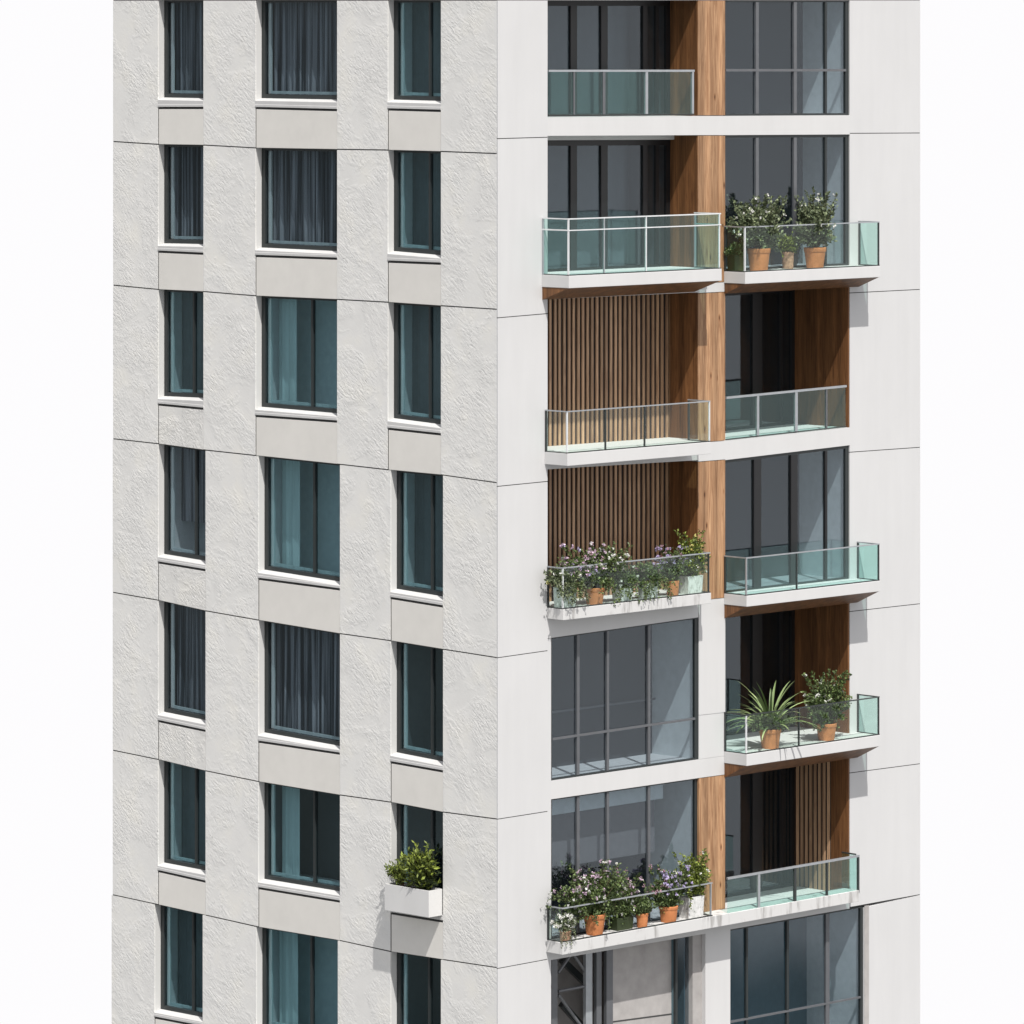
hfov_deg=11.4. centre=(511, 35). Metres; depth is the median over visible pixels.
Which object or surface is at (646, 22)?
window
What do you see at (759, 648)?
window
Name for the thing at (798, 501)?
window
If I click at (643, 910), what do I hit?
flower pot
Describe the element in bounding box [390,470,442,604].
window
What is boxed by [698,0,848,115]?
window
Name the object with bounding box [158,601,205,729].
window
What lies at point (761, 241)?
potted shrub
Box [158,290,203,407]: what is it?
window
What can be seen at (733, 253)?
potted shrub
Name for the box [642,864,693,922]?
flowering shrub
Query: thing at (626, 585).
flower planter
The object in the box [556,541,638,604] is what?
flowering shrub
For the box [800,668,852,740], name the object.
potted shrub
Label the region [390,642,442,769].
window
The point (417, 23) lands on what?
window
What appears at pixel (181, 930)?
window
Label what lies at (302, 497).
window
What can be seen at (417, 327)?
window
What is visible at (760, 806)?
window
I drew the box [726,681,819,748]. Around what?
spider plant
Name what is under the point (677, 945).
window
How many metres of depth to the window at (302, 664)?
108.23 m
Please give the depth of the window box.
104.70 m
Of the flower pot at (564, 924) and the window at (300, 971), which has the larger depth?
the window at (300, 971)
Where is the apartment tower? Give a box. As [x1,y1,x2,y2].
[112,0,919,1023]
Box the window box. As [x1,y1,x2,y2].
[384,840,441,916]
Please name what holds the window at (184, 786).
in the apartment tower
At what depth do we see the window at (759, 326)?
112.19 m
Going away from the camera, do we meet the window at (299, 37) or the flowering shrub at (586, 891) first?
the flowering shrub at (586, 891)
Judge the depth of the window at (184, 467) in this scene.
110.93 m
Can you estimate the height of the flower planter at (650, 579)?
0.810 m
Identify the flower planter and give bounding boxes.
[543,564,590,607]
[601,872,646,930]
[608,565,640,606]
[631,561,677,601]
[672,848,712,918]
[674,529,710,593]
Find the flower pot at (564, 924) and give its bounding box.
[550,912,576,948]
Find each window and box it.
[154,905,203,1023]
[158,0,203,106]
[158,144,203,252]
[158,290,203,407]
[158,444,205,568]
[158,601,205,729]
[158,761,205,880]
[255,0,336,108]
[255,148,336,257]
[255,296,336,420]
[258,456,339,587]
[258,621,339,752]
[258,782,339,900]
[262,927,338,1023]
[387,0,440,109]
[387,150,440,262]
[387,302,440,432]
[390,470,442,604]
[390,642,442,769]
[390,803,442,919]
[397,952,441,1023]
[548,0,669,116]
[548,140,669,271]
[551,617,698,780]
[551,778,696,938]
[671,937,684,1023]
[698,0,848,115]
[716,134,848,270]
[725,290,794,430]
[725,445,848,592]
[725,610,794,735]
[725,767,794,897]
[730,906,863,1023]
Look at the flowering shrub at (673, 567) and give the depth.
106.64 m
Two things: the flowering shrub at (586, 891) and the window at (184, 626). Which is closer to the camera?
the flowering shrub at (586, 891)
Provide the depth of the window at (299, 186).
108.31 m
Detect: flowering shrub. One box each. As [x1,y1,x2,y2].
[543,859,633,935]
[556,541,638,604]
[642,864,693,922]
[652,544,689,595]
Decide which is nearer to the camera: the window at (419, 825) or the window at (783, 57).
the window at (419, 825)
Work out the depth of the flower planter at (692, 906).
107.11 m
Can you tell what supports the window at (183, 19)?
in the apartment tower
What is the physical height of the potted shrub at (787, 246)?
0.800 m
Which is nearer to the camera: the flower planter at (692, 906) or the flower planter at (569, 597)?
the flower planter at (569, 597)
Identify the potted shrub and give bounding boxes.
[724,193,792,270]
[724,240,746,270]
[776,231,799,268]
[792,186,838,267]
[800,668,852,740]
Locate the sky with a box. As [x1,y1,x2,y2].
[0,0,1023,1023]
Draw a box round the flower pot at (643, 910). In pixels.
[630,896,656,927]
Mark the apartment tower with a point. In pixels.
(444, 330)
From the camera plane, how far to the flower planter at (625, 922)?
105.69 m
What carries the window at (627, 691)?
in the apartment tower
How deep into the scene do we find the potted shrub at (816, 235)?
109.64 m
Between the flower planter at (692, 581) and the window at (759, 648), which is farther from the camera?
the window at (759, 648)
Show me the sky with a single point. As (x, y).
(56, 56)
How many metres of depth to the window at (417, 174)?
105.85 m
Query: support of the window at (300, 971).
in the apartment tower
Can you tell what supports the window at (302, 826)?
in the apartment tower
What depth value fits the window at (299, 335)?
108.71 m
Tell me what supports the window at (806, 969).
in the apartment tower

